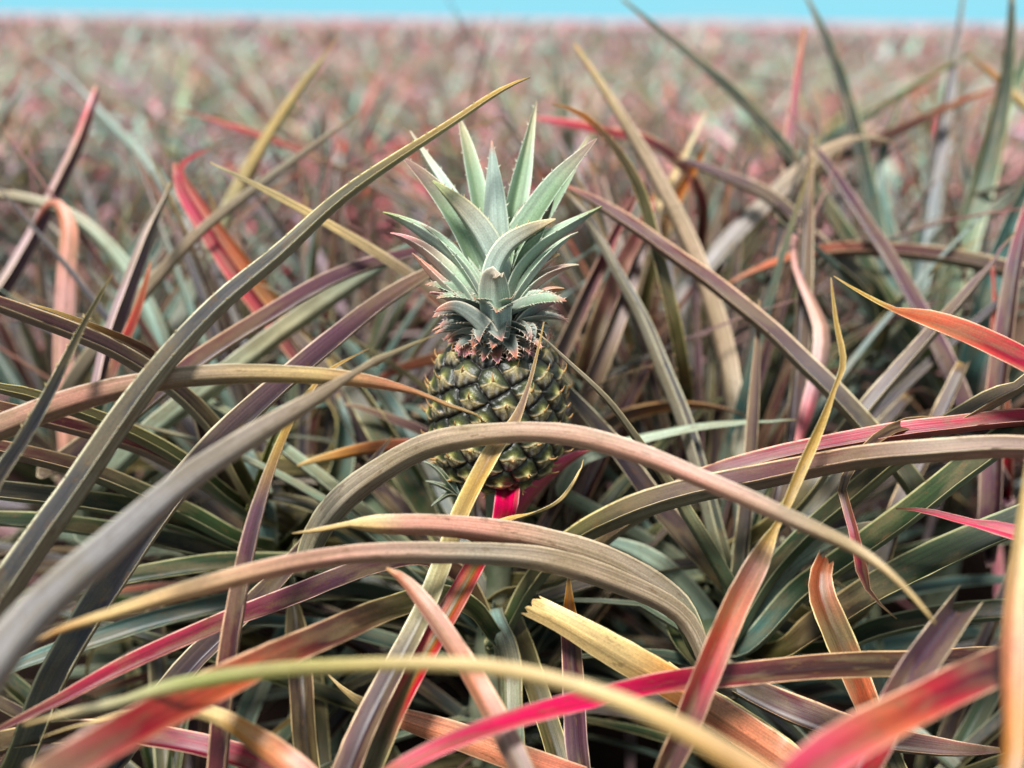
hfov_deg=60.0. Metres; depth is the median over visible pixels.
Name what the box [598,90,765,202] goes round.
pineapple plant
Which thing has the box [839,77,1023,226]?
pineapple plant
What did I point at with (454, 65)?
pineapple plant
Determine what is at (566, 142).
pineapple plant
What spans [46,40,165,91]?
pineapple plant
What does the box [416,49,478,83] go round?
pineapple plant
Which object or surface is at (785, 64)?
pineapple plant
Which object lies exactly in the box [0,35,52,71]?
pineapple plant
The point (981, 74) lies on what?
pineapple plant
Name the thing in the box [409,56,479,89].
pineapple plant
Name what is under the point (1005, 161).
pineapple plant
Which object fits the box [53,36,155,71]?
pineapple plant
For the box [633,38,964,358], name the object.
pineapple plant
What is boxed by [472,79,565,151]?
pineapple plant
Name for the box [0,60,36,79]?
pineapple plant
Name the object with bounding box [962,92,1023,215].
pineapple plant
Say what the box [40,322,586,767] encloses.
pineapple plant
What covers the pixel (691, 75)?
pineapple plant
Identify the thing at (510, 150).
pineapple plant
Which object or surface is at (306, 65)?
pineapple plant
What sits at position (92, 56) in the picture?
pineapple plant
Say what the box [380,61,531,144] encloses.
pineapple plant
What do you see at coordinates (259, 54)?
pineapple plant
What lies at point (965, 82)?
pineapple plant
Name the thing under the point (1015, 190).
pineapple plant
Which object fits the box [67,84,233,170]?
pineapple plant
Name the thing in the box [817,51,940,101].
pineapple plant
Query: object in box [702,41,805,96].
pineapple plant
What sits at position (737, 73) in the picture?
pineapple plant
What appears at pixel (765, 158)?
pineapple plant
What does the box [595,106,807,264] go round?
pineapple plant
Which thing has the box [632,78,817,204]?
pineapple plant
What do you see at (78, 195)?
pineapple plant
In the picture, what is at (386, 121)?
pineapple plant
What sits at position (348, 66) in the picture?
pineapple plant
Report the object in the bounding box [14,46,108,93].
pineapple plant
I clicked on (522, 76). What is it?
pineapple plant
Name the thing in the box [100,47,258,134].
pineapple plant
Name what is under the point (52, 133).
pineapple plant
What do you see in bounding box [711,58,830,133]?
pineapple plant
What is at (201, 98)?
pineapple plant
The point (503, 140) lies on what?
pineapple plant
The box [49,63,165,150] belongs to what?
pineapple plant
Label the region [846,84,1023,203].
pineapple plant
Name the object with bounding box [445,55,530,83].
pineapple plant
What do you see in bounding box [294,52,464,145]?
pineapple plant
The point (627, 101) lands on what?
pineapple plant
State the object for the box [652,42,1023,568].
pineapple plant
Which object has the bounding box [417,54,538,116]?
pineapple plant
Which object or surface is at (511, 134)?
pineapple plant
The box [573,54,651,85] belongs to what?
pineapple plant
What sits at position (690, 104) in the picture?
pineapple plant
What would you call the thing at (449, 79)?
pineapple plant
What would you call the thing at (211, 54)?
pineapple plant
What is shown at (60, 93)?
pineapple plant
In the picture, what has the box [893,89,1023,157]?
pineapple plant
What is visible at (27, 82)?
pineapple plant
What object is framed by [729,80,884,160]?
pineapple plant
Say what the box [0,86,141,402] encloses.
pineapple plant
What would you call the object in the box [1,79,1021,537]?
soil ground
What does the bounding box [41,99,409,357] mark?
pineapple plant
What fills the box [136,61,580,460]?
pineapple plant
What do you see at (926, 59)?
pineapple plant
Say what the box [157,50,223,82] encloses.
pineapple plant
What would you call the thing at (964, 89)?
pineapple plant
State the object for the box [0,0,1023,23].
sky
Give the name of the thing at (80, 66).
pineapple plant
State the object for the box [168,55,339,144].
pineapple plant
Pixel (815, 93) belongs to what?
pineapple plant
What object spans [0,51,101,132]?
pineapple plant
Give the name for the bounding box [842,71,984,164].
pineapple plant
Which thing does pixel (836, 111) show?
pineapple plant
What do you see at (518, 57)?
pineapple plant
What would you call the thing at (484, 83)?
pineapple plant
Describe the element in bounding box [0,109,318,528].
pineapple plant
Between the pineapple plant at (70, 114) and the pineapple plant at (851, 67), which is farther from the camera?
the pineapple plant at (851, 67)
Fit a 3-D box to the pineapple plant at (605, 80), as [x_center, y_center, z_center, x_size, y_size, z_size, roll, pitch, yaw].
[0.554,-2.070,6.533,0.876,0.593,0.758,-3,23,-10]
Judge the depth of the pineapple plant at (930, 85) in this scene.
5.53 m
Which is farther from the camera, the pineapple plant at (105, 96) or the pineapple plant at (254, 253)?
the pineapple plant at (105, 96)
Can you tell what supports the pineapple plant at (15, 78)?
on the furrowed soil
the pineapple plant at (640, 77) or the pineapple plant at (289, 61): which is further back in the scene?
the pineapple plant at (289, 61)
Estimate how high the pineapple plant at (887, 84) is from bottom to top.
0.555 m
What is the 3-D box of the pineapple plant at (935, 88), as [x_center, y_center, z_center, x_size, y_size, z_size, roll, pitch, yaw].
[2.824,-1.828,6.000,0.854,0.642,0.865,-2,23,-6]
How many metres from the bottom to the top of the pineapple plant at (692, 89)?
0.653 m
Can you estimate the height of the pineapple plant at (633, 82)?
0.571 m
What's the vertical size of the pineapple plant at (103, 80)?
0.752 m
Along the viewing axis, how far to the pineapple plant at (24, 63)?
7.97 m
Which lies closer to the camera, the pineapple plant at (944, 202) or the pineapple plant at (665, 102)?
the pineapple plant at (944, 202)
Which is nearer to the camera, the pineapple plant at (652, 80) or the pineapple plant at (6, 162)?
the pineapple plant at (6, 162)
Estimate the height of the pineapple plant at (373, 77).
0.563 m
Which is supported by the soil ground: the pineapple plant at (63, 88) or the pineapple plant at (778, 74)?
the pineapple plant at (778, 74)
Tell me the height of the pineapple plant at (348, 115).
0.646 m
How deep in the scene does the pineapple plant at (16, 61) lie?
7.45 m
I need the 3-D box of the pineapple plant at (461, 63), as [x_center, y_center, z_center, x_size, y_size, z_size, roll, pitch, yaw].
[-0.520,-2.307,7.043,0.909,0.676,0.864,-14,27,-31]
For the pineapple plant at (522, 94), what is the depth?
5.43 m
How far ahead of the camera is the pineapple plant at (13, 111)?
4.05 m
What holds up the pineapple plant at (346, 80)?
on the furrowed soil
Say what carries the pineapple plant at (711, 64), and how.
on the furrowed soil
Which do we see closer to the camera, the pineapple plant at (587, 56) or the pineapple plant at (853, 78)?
the pineapple plant at (853, 78)
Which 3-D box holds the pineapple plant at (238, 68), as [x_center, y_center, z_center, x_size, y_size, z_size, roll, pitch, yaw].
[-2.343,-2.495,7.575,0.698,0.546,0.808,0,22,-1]
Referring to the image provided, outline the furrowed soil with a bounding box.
[0,128,1023,767]
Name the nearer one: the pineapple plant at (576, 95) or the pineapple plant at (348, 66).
the pineapple plant at (576, 95)
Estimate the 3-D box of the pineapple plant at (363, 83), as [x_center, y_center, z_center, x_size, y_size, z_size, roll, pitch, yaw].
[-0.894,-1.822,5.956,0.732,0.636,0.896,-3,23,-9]
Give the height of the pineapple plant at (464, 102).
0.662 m
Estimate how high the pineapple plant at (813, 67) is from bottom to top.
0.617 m
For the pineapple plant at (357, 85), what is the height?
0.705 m
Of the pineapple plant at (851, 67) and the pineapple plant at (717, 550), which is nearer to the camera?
the pineapple plant at (717, 550)
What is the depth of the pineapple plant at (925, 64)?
8.44 m
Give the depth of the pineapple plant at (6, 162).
3.11 m
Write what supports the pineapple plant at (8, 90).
on the furrowed soil
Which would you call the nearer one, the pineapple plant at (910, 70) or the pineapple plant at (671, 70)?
the pineapple plant at (910, 70)
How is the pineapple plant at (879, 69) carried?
on the furrowed soil
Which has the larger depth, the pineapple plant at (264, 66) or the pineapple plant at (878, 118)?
the pineapple plant at (264, 66)
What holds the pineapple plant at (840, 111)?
on the furrowed soil
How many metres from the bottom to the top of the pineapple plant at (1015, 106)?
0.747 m
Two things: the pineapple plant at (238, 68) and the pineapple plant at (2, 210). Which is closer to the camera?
the pineapple plant at (2, 210)
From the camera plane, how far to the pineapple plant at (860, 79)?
5.96 m
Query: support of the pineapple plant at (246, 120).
on the furrowed soil
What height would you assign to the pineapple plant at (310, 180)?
1.020 m
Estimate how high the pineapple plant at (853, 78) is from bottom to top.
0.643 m
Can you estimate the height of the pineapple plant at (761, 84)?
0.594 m
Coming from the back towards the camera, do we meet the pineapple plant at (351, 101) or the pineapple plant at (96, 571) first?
the pineapple plant at (351, 101)
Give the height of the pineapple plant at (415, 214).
1.036 m
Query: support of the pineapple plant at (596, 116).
on the furrowed soil
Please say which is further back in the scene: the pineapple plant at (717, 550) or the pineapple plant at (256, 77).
the pineapple plant at (256, 77)
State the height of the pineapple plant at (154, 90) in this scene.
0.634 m
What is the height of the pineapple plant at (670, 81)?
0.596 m
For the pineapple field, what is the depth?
15.94 m
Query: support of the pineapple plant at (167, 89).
on the furrowed soil
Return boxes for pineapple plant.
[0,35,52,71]
[0,35,457,715]
[0,38,34,82]
[0,41,99,84]
[0,44,74,81]
[0,46,58,107]
[0,49,149,400]
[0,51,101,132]
[0,53,45,78]
[0,55,73,134]
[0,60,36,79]
[0,61,75,101]
[0,62,38,137]
[0,63,35,122]
[0,63,104,134]
[0,69,79,163]
[0,71,215,274]
[0,75,52,255]
[0,77,529,767]
[0,83,158,179]
[0,86,102,194]
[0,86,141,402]
[0,89,176,183]
[0,93,138,258]
[0,95,239,374]
[0,97,221,209]
[0,98,119,214]
[0,101,1023,767]
[0,106,829,767]
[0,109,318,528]
[0,121,77,271]
[0,542,542,767]
[2,46,83,70]
[2,61,65,89]
[2,72,138,166]
[5,41,292,295]
[8,62,47,111]
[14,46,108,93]
[18,45,142,101]
[18,75,296,256]
[20,46,122,100]
[23,277,983,767]
[33,36,168,109]
[33,45,111,67]
[37,110,1023,767]
[38,43,153,82]
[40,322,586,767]
[41,41,135,79]
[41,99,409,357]
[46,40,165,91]
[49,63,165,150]
[51,73,179,136]
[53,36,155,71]
[55,69,256,219]
[58,41,185,100]
[65,99,298,222]
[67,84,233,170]
[77,43,227,123]
[80,35,181,88]
[87,60,198,116]
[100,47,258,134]
[103,46,205,91]
[114,97,356,288]
[116,44,225,103]
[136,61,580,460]
[137,51,313,161]
[152,63,236,106]
[155,20,482,355]
[155,70,252,123]
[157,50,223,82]
[158,63,367,202]
[162,36,250,80]
[162,54,294,144]
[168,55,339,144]
[170,53,264,96]
[175,26,1023,767]
[175,81,368,237]
[185,51,326,99]
[190,59,265,76]
[198,57,370,174]
[199,41,305,91]
[203,44,276,77]
[209,65,296,92]
[214,61,342,151]
[214,87,475,280]
[216,40,290,74]
[217,44,360,109]
[220,43,326,83]
[220,47,301,72]
[251,88,471,204]
[252,9,663,367]
[254,47,356,94]
[254,70,448,194]
[255,51,316,83]
[258,67,395,154]
[271,43,349,74]
[272,61,381,113]
[278,42,365,81]
[278,48,426,143]
[286,53,449,157]
[290,67,375,105]
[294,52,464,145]
[300,47,406,101]
[307,34,394,82]
[312,53,372,88]
[319,33,613,250]
[326,55,397,97]
[334,62,432,131]
[335,55,444,95]
[341,86,534,188]
[346,56,440,96]
[356,116,598,261]
[360,0,772,416]
[363,62,512,157]
[367,40,458,85]
[367,79,469,143]
[367,101,573,237]
[372,70,480,121]
[380,39,468,84]
[380,56,450,97]
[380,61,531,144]
[385,276,1023,767]
[386,62,474,116]
[390,60,512,150]
[395,48,514,107]
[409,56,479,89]
[415,52,490,89]
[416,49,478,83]
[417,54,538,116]
[425,53,536,123]
[439,71,609,184]
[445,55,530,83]
[447,54,541,119]
[450,66,580,130]
[451,46,545,88]
[457,46,534,82]
[458,550,1023,767]
[459,91,658,197]
[460,69,601,156]
[460,95,711,267]
[472,39,601,157]
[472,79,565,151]
[487,61,585,109]
[494,50,601,93]
[497,54,640,136]
[502,51,577,88]
[505,56,579,80]
[511,53,576,81]
[520,75,652,156]
[521,73,691,153]
[522,44,632,97]
[524,71,712,303]
[525,88,683,173]
[527,38,616,71]
[529,38,627,81]
[536,59,642,113]
[542,50,612,98]
[551,62,654,114]
[572,84,696,145]
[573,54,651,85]
[574,51,704,128]
[575,100,730,209]
[577,60,851,287]
[584,61,763,155]
[588,54,691,119]
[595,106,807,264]
[597,58,662,88]
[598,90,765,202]
[599,65,667,100]
[608,42,687,85]
[610,66,704,118]
[619,46,701,84]
[619,52,713,107]
[622,0,1023,649]
[622,83,914,264]
[627,63,725,111]
[632,55,738,108]
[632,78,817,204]
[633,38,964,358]
[638,45,725,78]
[639,69,746,130]
[643,41,755,86]
[648,79,767,144]
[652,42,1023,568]
[653,60,755,122]
[662,51,758,100]
[668,74,792,178]
[676,69,1005,307]
[678,66,758,114]
[682,69,806,130]
[682,92,842,180]
[690,47,795,92]
[691,59,795,121]
[698,57,754,93]
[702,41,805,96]
[710,47,794,93]
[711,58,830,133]
[711,89,825,142]
[722,57,820,99]
[728,47,828,93]
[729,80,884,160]
[746,61,854,107]
[747,37,829,102]
[747,76,924,220]
[751,106,1023,417]
[753,75,862,161]
[754,50,849,92]
[759,82,920,127]
[763,62,878,131]
[766,99,968,210]
[771,50,877,106]
[776,41,870,92]
[780,60,981,172]
[782,55,911,113]
[790,47,862,76]
[802,57,892,96]
[812,72,936,131]
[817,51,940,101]
[817,51,943,114]
[818,70,917,100]
[826,124,1019,243]
[839,51,1023,296]
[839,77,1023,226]
[841,45,918,83]
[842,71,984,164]
[845,61,916,90]
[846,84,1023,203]
[848,55,943,103]
[849,59,943,107]
[851,60,926,85]
[855,63,983,164]
[870,45,973,85]
[871,52,951,82]
[873,62,1022,164]
[880,61,981,119]
[887,124,1023,228]
[892,38,987,78]
[893,51,995,91]
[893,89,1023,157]
[894,64,995,97]
[898,66,990,109]
[907,102,1023,195]
[908,66,1018,135]
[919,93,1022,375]
[932,51,1013,124]
[945,127,1023,303]
[946,57,1018,78]
[950,140,1023,226]
[954,117,1023,207]
[962,64,1023,94]
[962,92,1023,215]
[965,50,993,88]
[965,72,1023,150]
[966,83,1023,164]
[972,54,1023,85]
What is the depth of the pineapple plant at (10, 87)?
4.64 m
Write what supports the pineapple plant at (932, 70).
on the furrowed soil
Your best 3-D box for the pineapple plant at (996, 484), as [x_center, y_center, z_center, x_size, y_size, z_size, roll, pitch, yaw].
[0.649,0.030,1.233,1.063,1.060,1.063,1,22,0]
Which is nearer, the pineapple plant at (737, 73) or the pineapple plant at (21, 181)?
the pineapple plant at (21, 181)
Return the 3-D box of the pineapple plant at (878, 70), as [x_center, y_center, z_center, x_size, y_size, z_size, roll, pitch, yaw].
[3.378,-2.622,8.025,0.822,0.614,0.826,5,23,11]
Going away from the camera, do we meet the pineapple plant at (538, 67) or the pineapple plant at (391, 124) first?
the pineapple plant at (391, 124)
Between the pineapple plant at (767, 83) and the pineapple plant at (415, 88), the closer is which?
the pineapple plant at (767, 83)
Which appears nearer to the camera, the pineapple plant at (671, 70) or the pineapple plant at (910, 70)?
the pineapple plant at (910, 70)
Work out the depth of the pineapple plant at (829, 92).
6.02 m
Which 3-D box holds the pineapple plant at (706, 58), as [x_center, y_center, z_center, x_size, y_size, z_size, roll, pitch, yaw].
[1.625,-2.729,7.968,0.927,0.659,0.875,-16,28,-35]
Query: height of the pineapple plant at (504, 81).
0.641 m
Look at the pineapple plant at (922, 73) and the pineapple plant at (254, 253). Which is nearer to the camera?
the pineapple plant at (254, 253)
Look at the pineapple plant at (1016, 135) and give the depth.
4.62 m
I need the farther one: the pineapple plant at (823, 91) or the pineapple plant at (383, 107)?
the pineapple plant at (823, 91)
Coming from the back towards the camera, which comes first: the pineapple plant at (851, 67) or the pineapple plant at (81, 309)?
the pineapple plant at (851, 67)
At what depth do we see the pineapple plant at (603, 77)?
5.45 m
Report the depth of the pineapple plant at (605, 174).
2.48 m
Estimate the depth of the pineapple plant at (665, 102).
4.93 m
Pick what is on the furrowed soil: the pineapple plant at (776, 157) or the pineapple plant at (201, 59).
the pineapple plant at (776, 157)
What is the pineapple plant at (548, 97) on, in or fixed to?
on the furrowed soil
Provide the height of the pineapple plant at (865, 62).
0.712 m
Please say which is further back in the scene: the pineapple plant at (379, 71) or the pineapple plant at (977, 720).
the pineapple plant at (379, 71)
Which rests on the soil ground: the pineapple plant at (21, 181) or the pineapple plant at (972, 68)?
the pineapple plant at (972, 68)
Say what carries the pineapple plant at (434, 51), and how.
on the soil ground
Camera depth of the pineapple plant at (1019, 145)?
4.12 m
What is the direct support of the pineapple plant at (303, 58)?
on the furrowed soil
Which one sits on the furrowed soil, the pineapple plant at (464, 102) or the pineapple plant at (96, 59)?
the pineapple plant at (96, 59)
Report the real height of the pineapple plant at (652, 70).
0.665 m
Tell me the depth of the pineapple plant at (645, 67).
7.50 m
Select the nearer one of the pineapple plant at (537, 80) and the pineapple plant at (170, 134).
the pineapple plant at (170, 134)
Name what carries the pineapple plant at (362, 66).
on the furrowed soil
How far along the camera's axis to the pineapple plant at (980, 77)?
6.06 m
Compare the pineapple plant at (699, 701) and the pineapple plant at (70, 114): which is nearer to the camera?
the pineapple plant at (699, 701)
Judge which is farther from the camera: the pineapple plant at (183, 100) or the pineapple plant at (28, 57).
the pineapple plant at (28, 57)
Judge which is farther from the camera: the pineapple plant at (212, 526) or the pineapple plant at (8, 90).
the pineapple plant at (8, 90)
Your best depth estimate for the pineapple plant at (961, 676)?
0.49 m
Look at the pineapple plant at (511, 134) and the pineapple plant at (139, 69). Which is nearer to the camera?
the pineapple plant at (511, 134)
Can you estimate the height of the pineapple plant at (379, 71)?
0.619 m
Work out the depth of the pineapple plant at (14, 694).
0.86 m
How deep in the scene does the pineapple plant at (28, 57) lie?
7.87 m
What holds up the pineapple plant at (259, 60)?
on the furrowed soil
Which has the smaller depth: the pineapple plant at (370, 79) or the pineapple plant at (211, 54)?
the pineapple plant at (370, 79)
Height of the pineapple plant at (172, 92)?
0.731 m
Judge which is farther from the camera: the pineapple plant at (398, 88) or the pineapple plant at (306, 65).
the pineapple plant at (306, 65)
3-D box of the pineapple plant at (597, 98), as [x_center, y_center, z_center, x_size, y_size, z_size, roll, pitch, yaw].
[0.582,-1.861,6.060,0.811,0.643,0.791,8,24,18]
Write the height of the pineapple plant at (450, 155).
0.993 m
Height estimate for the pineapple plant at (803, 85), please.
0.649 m
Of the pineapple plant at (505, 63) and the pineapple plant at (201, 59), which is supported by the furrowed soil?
the pineapple plant at (505, 63)
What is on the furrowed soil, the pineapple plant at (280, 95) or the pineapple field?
the pineapple plant at (280, 95)
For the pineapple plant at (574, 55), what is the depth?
8.48 m
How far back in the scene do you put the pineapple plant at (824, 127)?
3.58 m
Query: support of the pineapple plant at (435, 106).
on the furrowed soil
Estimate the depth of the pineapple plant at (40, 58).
8.42 m
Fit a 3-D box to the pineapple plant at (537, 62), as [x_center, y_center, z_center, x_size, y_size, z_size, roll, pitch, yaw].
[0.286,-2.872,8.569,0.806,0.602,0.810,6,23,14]
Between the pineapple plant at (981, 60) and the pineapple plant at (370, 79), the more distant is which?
the pineapple plant at (981, 60)
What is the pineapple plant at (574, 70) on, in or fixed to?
on the furrowed soil
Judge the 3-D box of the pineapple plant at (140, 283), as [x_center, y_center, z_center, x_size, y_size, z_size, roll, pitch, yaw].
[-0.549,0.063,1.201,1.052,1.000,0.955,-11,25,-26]
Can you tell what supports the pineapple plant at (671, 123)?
on the furrowed soil
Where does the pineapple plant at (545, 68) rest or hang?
on the furrowed soil
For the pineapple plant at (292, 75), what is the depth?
6.42 m
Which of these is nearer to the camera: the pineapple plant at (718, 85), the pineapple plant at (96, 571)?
the pineapple plant at (96, 571)
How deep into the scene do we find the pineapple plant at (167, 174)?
2.44 m
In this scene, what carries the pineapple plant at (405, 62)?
on the furrowed soil
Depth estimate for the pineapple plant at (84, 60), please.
7.87 m
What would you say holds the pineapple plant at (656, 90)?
on the furrowed soil
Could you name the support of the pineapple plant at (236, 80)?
on the furrowed soil
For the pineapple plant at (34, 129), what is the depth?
3.54 m
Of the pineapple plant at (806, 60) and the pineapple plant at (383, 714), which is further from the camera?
the pineapple plant at (806, 60)
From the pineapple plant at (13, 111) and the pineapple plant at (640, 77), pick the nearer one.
the pineapple plant at (13, 111)
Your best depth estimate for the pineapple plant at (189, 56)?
6.95 m
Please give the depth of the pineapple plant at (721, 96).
5.09 m
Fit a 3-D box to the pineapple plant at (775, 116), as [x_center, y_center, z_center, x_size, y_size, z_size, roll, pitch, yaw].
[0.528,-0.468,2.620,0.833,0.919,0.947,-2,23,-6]
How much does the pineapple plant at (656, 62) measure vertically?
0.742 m
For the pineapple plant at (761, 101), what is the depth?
4.95 m
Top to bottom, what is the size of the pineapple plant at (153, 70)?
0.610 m
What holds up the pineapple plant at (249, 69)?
on the furrowed soil
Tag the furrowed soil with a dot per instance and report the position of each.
(602, 754)
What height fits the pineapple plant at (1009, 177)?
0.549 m
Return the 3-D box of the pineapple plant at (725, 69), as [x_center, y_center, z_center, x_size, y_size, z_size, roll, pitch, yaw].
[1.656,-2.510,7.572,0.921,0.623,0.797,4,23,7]
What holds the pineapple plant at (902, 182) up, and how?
on the furrowed soil
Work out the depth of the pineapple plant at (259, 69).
7.47 m
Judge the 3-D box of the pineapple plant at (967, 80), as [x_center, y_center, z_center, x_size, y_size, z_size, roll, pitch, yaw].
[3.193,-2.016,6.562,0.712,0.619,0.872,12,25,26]
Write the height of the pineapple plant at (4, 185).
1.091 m
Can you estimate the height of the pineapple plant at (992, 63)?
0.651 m
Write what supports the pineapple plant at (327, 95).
on the furrowed soil
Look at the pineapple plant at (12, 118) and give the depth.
3.95 m
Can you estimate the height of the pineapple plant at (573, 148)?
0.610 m
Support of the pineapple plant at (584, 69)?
on the furrowed soil
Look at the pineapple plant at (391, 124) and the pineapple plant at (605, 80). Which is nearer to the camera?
the pineapple plant at (391, 124)
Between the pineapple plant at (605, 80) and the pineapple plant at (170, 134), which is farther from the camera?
the pineapple plant at (605, 80)
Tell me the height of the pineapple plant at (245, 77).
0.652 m
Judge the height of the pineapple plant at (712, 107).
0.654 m
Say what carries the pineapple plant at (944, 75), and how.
on the furrowed soil
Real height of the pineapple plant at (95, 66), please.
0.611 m
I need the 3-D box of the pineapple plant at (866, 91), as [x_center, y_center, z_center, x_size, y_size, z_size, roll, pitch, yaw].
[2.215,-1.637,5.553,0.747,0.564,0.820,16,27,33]
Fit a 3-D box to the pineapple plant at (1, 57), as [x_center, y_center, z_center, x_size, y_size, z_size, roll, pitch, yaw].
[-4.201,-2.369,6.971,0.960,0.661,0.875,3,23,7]
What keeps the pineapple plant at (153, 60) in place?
on the furrowed soil
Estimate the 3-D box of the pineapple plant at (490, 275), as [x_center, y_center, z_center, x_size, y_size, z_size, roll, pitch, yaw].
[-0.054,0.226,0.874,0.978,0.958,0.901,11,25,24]
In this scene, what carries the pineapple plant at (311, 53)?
on the soil ground
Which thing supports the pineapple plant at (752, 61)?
on the furrowed soil
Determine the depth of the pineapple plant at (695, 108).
4.50 m
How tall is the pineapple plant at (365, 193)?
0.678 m
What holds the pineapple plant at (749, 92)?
on the furrowed soil
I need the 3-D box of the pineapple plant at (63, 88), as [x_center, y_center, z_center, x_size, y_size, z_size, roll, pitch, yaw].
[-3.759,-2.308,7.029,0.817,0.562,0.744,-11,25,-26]
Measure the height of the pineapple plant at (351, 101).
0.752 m
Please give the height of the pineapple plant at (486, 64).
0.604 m
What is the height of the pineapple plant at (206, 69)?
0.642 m
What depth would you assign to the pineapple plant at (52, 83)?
6.54 m
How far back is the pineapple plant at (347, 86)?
5.96 m
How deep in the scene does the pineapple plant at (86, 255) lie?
1.95 m
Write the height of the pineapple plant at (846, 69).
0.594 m
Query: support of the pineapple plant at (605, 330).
on the furrowed soil
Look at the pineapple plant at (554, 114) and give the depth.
3.99 m
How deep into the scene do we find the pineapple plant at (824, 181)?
2.47 m
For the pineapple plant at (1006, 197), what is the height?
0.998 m
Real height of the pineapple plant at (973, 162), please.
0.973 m
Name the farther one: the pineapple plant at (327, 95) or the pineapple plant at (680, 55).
the pineapple plant at (680, 55)
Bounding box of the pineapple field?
[0,13,1023,85]
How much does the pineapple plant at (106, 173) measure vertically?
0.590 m
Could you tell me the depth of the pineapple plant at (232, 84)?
5.36 m
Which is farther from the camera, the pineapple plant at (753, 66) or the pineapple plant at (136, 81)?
the pineapple plant at (753, 66)
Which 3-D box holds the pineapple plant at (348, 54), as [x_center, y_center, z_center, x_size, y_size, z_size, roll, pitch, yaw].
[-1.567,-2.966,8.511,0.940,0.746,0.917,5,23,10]
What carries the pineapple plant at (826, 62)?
on the furrowed soil
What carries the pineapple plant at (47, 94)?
on the furrowed soil
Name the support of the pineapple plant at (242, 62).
on the soil ground
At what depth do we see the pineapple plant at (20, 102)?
4.46 m
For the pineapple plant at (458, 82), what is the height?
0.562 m
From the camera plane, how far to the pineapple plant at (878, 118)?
4.59 m
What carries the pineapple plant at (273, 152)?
on the furrowed soil
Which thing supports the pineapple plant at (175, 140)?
on the furrowed soil
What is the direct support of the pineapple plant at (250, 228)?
on the furrowed soil

